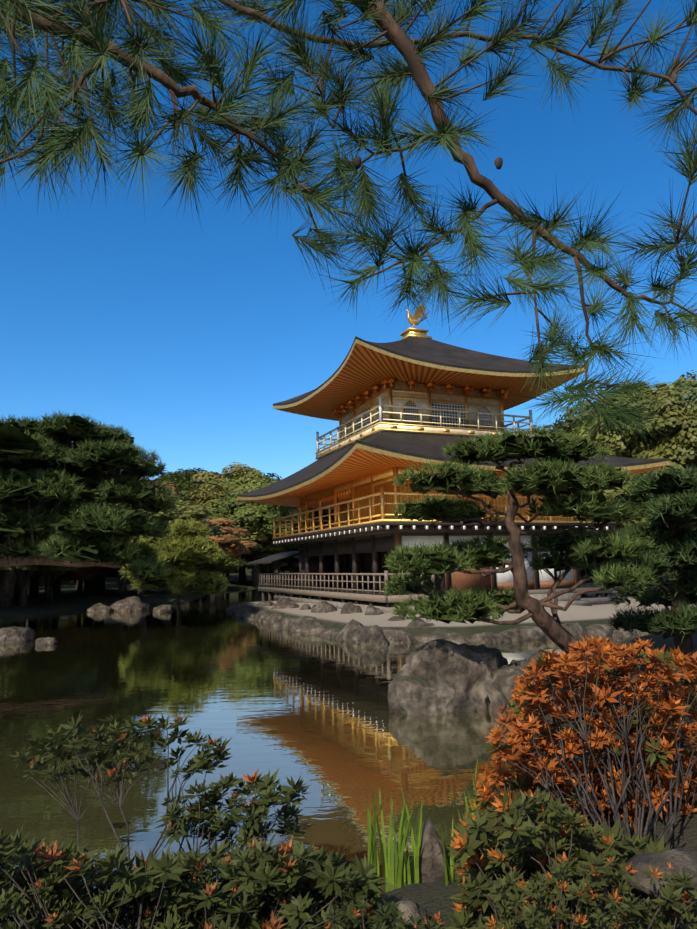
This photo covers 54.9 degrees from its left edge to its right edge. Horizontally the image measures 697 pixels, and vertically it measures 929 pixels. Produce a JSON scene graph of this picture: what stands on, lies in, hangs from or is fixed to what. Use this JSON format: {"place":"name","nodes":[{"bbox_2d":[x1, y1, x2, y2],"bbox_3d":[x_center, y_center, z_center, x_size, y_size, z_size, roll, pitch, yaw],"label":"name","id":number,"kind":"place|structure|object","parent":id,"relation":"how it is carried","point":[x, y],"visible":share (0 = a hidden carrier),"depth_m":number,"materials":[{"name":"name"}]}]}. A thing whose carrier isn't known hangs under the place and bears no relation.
{"place":"outdoors","nodes":[
{"label":"outdoors","id":0,"kind":"place"},
{"bbox_2d":[0,588,648,928],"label":"pond water","id":1,"kind":"structure","parent":0,"point":[326,724],"depth_m":8.54,"materials":[{"name":"liquid"}]},
{"bbox_2d":[366,759,492,888],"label":"iris leaves","id":2,"kind":"object","parent":1,"relation":"on","point":[388,871],"visible":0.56,"depth_m":4.18,"materials":[{"name":"green plant"}]},
{"bbox_2d":[0,472,696,928],"bbox_3d":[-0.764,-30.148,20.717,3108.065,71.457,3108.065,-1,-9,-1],"label":"ground","id":3,"kind":"structure","parent":0,"point":[432,898],"depth_m":18.93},
{"bbox_2d":[13,576,42,598],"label":"tree","id":4,"kind":"object","parent":3,"relation":"on","point":[17,592],"depth_m":41.80,"materials":[{"name":"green plant"}]},
{"bbox_2d":[0,531,77,606],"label":"tree","id":5,"kind":"object","parent":3,"relation":"on","point":[20,575],"visible":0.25,"depth_m":33.22,"materials":[{"name":"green plant"}]},
{"bbox_2d":[24,568,66,601],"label":"tree","id":6,"kind":"object","parent":3,"relation":"on","point":[50,576],"visible":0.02,"depth_m":36.77,"materials":[{"name":"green plant"}]},
{"bbox_2d":[0,502,99,606],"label":"tree","id":7,"kind":"object","parent":3,"relation":"on","point":[7,586],"depth_m":32.56,"materials":[{"name":"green plant"}]},
{"bbox_2d":[52,508,89,594],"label":"tree","id":8,"kind":"object","parent":3,"relation":"on","point":[56,587],"depth_m":43.71,"materials":[{"name":"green plant"}]},
{"bbox_2d":[55,566,117,593],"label":"tree","id":9,"kind":"object","parent":3,"relation":"on","point":[80,575],"visible":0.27,"depth_m":42.33,"materials":[{"name":"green plant"}]},
{"bbox_2d":[0,411,176,580],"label":"pine","id":10,"kind":"object","parent":3,"relation":"on","point":[33,450],"visible":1,"depth_m":21.34,"materials":[{"name":"green plant"}]},
{"bbox_2d":[84,569,119,592],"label":"tree","id":11,"kind":"object","parent":3,"relation":"on","point":[89,586],"depth_m":45.96,"materials":[{"name":"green plant"}]},
{"bbox_2d":[95,569,110,591],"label":"tree","id":12,"kind":"object","parent":3,"relation":"on","point":[102,585],"depth_m":47.59,"materials":[{"name":"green plant"}]},
{"bbox_2d":[94,496,150,589],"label":"tree","id":13,"kind":"object","parent":3,"relation":"on","point":[97,583],"depth_m":49.09,"materials":[{"name":"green plant"}]},
{"bbox_2d":[112,566,137,584],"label":"tree","id":14,"kind":"object","parent":3,"relation":"on","point":[127,580],"depth_m":43.83,"materials":[{"name":"green plant"}]},
{"bbox_2d":[118,508,185,595],"bbox_3d":[-13.465,5.929,41.781,6.654,7.281,9.020,-1,-9,2],"label":"tree","id":15,"kind":"object","parent":3,"relation":"on","point":[122,587],"visible":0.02,"depth_m":41.26,"materials":[{"name":"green plant"}]},
{"bbox_2d":[100,498,211,595],"bbox_3d":[-13.141,5.478,42.381,9.390,8.245,6.927,4,-10,-29],"label":"tree","id":16,"kind":"object","parent":3,"relation":"on","point":[184,513],"visible":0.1,"depth_m":41.63,"materials":[{"name":"green plant"}]},
{"bbox_2d":[144,479,181,493],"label":"tree","id":17,"kind":"object","parent":3,"relation":"on","point":[175,488],"depth_m":80.36,"materials":[{"name":"green plant"}]},
{"bbox_2d":[109,504,223,590],"bbox_3d":[-13.445,6.033,45.909,9.554,8.523,9.716,-1,-9,-2],"label":"tree","id":18,"kind":"object","parent":3,"relation":"on","point":[216,530],"visible":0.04,"depth_m":46.57,"materials":[{"name":"green plant"}]},
{"bbox_2d":[146,486,190,508],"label":"tree","id":19,"kind":"object","parent":3,"relation":"on","point":[176,498],"depth_m":75.81,"materials":[{"name":"green plant"}]},
{"bbox_2d":[154,472,191,485],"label":"tree","id":20,"kind":"object","parent":3,"relation":"on","point":[172,474],"visible":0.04,"depth_m":135.16,"materials":[{"name":"green plant"}]},
{"bbox_2d":[158,471,189,480],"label":"tree","id":21,"kind":"object","parent":3,"relation":"on","point":[179,475],"depth_m":151.40,"materials":[{"name":"green plant"}]},
{"bbox_2d":[155,480,194,501],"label":"tree","id":22,"kind":"object","parent":3,"relation":"on","point":[170,485],"depth_m":86.97,"materials":[{"name":"green plant"}]},
{"bbox_2d":[120,517,230,615],"bbox_3d":[-7.416,4.895,28.899,4.288,5.488,4.595,6,-11,-40],"label":"pine","id":23,"kind":"object","parent":3,"relation":"on","point":[182,577],"visible":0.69,"depth_m":28.55,"materials":[{"name":"green plant"}]},
{"bbox_2d":[155,476,210,491],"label":"tree","id":24,"kind":"object","parent":3,"relation":"on","point":[185,486],"visible":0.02,"depth_m":118.71,"materials":[{"name":"green plant"}]},
{"bbox_2d":[176,494,190,505],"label":"tree","id":25,"kind":"object","parent":3,"relation":"on","point":[180,496],"depth_m":77.27,"materials":[{"name":"green plant"}]},
{"bbox_2d":[157,542,212,594],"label":"tree","id":26,"kind":"object","parent":3,"relation":"on","point":[166,591],"depth_m":43.28,"materials":[{"name":"green plant"}]},
{"bbox_2d":[0,711,387,928],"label":"shrub","id":27,"kind":"object","parent":3,"relation":"on","point":[291,884],"visible":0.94,"depth_m":3.20,"materials":[{"name":"green plant"}]},
{"bbox_2d":[173,468,220,478],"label":"tree","id":28,"kind":"object","parent":3,"relation":"on","point":[190,472],"visible":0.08,"depth_m":159.57,"materials":[{"name":"green plant"}]},
{"bbox_2d":[176,482,217,503],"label":"tree","id":29,"kind":"object","parent":3,"relation":"on","point":[185,493],"visible":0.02,"depth_m":85.25,"materials":[{"name":"green plant"}]},
{"bbox_2d":[185,482,245,573],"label":"tree","id":30,"kind":"object","parent":3,"relation":"on","point":[207,495],"visible":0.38,"depth_m":70.87,"materials":[{"name":"green plant"}]},
{"bbox_2d":[189,549,248,577],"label":"tree","id":31,"kind":"object","parent":3,"relation":"on","point":[222,564],"visible":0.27,"depth_m":52.35,"materials":[{"name":"green plant"}]},
{"bbox_2d":[190,462,263,488],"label":"tree","id":32,"kind":"object","parent":3,"relation":"on","point":[240,471],"visible":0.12,"depth_m":117.16,"materials":[{"name":"green plant"}]},
{"bbox_2d":[203,518,257,573],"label":"tree","id":33,"kind":"object","parent":3,"relation":"on","point":[234,545],"visible":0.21,"depth_m":57.96,"materials":[{"name":"brown plant"}]},
{"bbox_2d":[224,566,239,582],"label":"tree","id":34,"kind":"object","parent":3,"relation":"on","point":[229,572],"depth_m":75.66,"materials":[{"name":"green plant"}]},
{"bbox_2d":[203,466,260,481],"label":"tree","id":35,"kind":"object","parent":3,"relation":"on","point":[219,475],"visible":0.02,"depth_m":134.31,"materials":[{"name":"green plant"}]},
{"bbox_2d":[194,472,270,580],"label":"tree","id":36,"kind":"object","parent":3,"relation":"on","point":[244,479],"visible":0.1,"depth_m":83.42,"materials":[{"name":"green plant"}]},
{"bbox_2d":[208,519,284,576],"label":"tree","id":37,"kind":"object","parent":3,"relation":"on","point":[260,538],"visible":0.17,"depth_m":67.16,"materials":[{"name":"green plant"}]},
{"bbox_2d":[218,476,286,577],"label":"tree","id":38,"kind":"object","parent":3,"relation":"on","point":[229,482],"depth_m":86.19,"materials":[{"name":"green plant"}]},
{"bbox_2d":[202,478,311,586],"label":"tree","id":39,"kind":"object","parent":3,"relation":"on","point":[252,516],"visible":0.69,"depth_m":66.41,"materials":[{"name":"green plant"}]},
{"bbox_2d":[240,473,281,484],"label":"tree","id":40,"kind":"object","parent":3,"relation":"on","point":[270,474],"visible":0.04,"depth_m":114.18,"materials":[{"name":"green plant"}]},
{"bbox_2d":[238,550,287,568],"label":"tree","id":41,"kind":"object","parent":3,"relation":"on","point":[260,555],"visible":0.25,"depth_m":68.97,"materials":[{"name":"green plant"}]},
{"bbox_2d":[239,535,286,582],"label":"tree","id":42,"kind":"object","parent":3,"relation":"on","point":[241,573],"visible":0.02,"depth_m":75.89,"materials":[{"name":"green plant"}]},
{"bbox_2d":[246,566,282,581],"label":"tree","id":43,"kind":"object","parent":3,"relation":"on","point":[265,570],"visible":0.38,"depth_m":75.52,"materials":[{"name":"green plant"}]},
{"bbox_2d":[267,535,298,548],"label":"tree","id":44,"kind":"object","parent":3,"relation":"on","point":[287,546],"visible":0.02,"depth_m":75.44,"materials":[{"name":"green plant"}]},
{"bbox_2d":[280,545,298,578],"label":"tree","id":45,"kind":"object","parent":3,"relation":"on","point":[290,568],"visible":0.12,"depth_m":76.42,"materials":[{"name":"green plant"}]},
{"bbox_2d":[291,562,298,567],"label":"tree","id":46,"kind":"object","parent":3,"relation":"on","point":[295,563],"visible":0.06,"depth_m":75.93,"materials":[{"name":"green plant"}]},
{"bbox_2d":[276,516,324,578],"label":"tree","id":47,"kind":"object","parent":3,"relation":"on","point":[296,533],"depth_m":76.75,"materials":[{"name":"green plant"}]},
{"bbox_2d":[294,508,333,530],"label":"tree","id":48,"kind":"object","parent":3,"relation":"on","point":[325,511],"visible":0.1,"depth_m":74.69,"materials":[{"name":"green plant"}]},
{"bbox_2d":[297,511,333,531],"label":"tree","id":49,"kind":"object","parent":3,"relation":"on","point":[324,518],"visible":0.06,"depth_m":76.39,"materials":[{"name":"green plant"}]},
{"bbox_2d":[0,0,696,449],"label":"pine branch","id":50,"kind":"object","parent":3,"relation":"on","point":[90,28],"visible":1,"depth_m":1.88,"materials":[{"name":"green plant"}]},
{"bbox_2d":[0,596,696,928],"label":"rocks","id":51,"kind":"object","parent":3,"relation":"on","point":[436,676],"visible":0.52,"depth_m":9.10,"materials":[{"name":"grey stone"}]},
{"bbox_2d":[226,603,662,643],"bbox_3d":[10.267,5.056,22.556,35.444,0.814,14.512,-3,-9,10],"label":"island edging","id":52,"kind":"object","parent":3,"relation":"on","point":[350,631],"visible":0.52,"depth_m":17.59,"materials":[{"name":"grey stone"}]},
{"bbox_2d":[237,305,669,612],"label":"temple pavilion","id":53,"kind":"structure","parent":3,"relation":"on","point":[409,397],"depth_m":27.53,"materials":[{"name":"gold metal"}]},
{"bbox_2d":[309,852,696,928],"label":"shrub","id":54,"kind":"object","parent":3,"relation":"on","point":[581,894],"visible":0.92,"depth_m":2.47,"materials":[{"name":"green plant"}]},
{"bbox_2d":[380,423,662,679],"bbox_3d":[2.443,1.542,9.661,3.820,3.986,2.572,-1,-9,-1],"label":"pine","id":55,"kind":"object","parent":3,"relation":"on","point":[553,479],"visible":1,"depth_m":9.33,"materials":[{"name":"green plant"}]},
{"bbox_2d":[521,423,569,436],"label":"tree","id":56,"kind":"object","parent":3,"relation":"on","point":[555,424],"depth_m":76.56,"materials":[{"name":"green plant"}]},
{"bbox_2d":[442,634,696,928],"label":"shrub","id":57,"kind":"object","parent":3,"relation":"on","point":[530,834],"visible":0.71,"depth_m":3.96,"materials":[{"name":"orange plant"}]},
{"bbox_2d":[553,400,604,433],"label":"tree","id":58,"kind":"object","parent":3,"relation":"on","point":[571,421],"visible":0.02,"depth_m":84.53,"materials":[{"name":"green plant"}]},
{"bbox_2d":[565,424,594,437],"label":"tree","id":59,"kind":"object","parent":3,"relation":"on","point":[576,429],"depth_m":53.10,"materials":[{"name":"green plant"}]},
{"bbox_2d":[563,415,600,434],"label":"tree","id":60,"kind":"object","parent":3,"relation":"on","point":[580,423],"depth_m":58.28,"materials":[{"name":"green plant"}]},
{"bbox_2d":[580,557,602,568],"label":"tree","id":61,"kind":"object","parent":3,"relation":"on","point":[587,562],"depth_m":64.98,"materials":[{"name":"green plant"}]},
{"bbox_2d":[582,558,602,575],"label":"tree","id":62,"kind":"object","parent":3,"relation":"on","point":[588,567],"visible":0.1,"depth_m":66.05,"materials":[{"name":"green plant"}]},
{"bbox_2d":[568,424,655,563],"bbox_3d":[18.942,2.690,47.054,8.797,12.766,8.650,0,-9,-8],"label":"tree","id":63,"kind":"object","parent":3,"relation":"on","point":[612,452],"depth_m":46.29,"materials":[{"name":"green plant"}]},
{"bbox_2d":[569,392,669,561],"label":"tree","id":64,"kind":"object","parent":3,"relation":"on","point":[595,412],"depth_m":70.03,"materials":[{"name":"green plant"}]},
{"bbox_2d":[573,478,694,592],"bbox_3d":[13.913,4.053,34.083,8.750,7.351,8.899,-1,-9,-2],"label":"tree","id":65,"kind":"object","parent":3,"relation":"on","point":[620,525],"visible":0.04,"depth_m":31.29,"materials":[{"name":"green plant"}]},
{"bbox_2d":[618,405,662,579],"bbox_3d":[21.384,2.220,48.417,9.229,13.909,8.469,5,-11,-35],"label":"tree","id":66,"kind":"object","parent":3,"relation":"on","point":[633,440],"depth_m":45.50,"materials":[{"name":"green plant"}]},
{"bbox_2d":[585,381,696,586],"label":"tree","id":67,"kind":"object","parent":3,"relation":"on","point":[678,446],"visible":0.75,"depth_m":41.03,"materials":[{"name":"green plant"}]},
{"bbox_2d":[585,381,696,425],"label":"tree","id":68,"kind":"object","parent":3,"relation":"on","point":[659,389],"depth_m":54.27,"materials":[{"name":"green plant"}]},
{"bbox_2d":[586,464,696,654],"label":"pine","id":69,"kind":"object","parent":3,"relation":"on","point":[671,501],"visible":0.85,"depth_m":11.50,"materials":[{"name":"green plant"}]},
{"bbox_2d":[657,381,696,395],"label":"tree","id":70,"kind":"object","parent":3,"relation":"on","point":[684,384],"depth_m":76.77,"materials":[{"name":"green plant"}]},
{"bbox_2d":[662,381,696,388],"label":"tree","id":71,"kind":"object","parent":3,"relation":"on","point":[695,385],"depth_m":97.95,"materials":[{"name":"green plant"}]},
{"bbox_2d":[665,377,696,389],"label":"tree","id":72,"kind":"object","parent":3,"relation":"on","point":[688,380],"depth_m":130.09,"materials":[{"name":"green plant"}]},
{"bbox_2d":[667,386,696,475],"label":"tree","id":73,"kind":"object","parent":3,"relation":"on","point":[691,398],"visible":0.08,"depth_m":45.21,"materials":[{"name":"green plant"}]},
{"bbox_2d":[674,370,696,381],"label":"tree","id":74,"kind":"object","parent":3,"relation":"on","point":[691,376],"visible":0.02,"depth_m":147.26,"materials":[{"name":"green plant"}]},
{"bbox_2d":[0,0,696,479],"label":"sky","id":75,"kind":"structure","parent":0,"point":[176,332],"materials":[{"name":"blue"}]}
]}

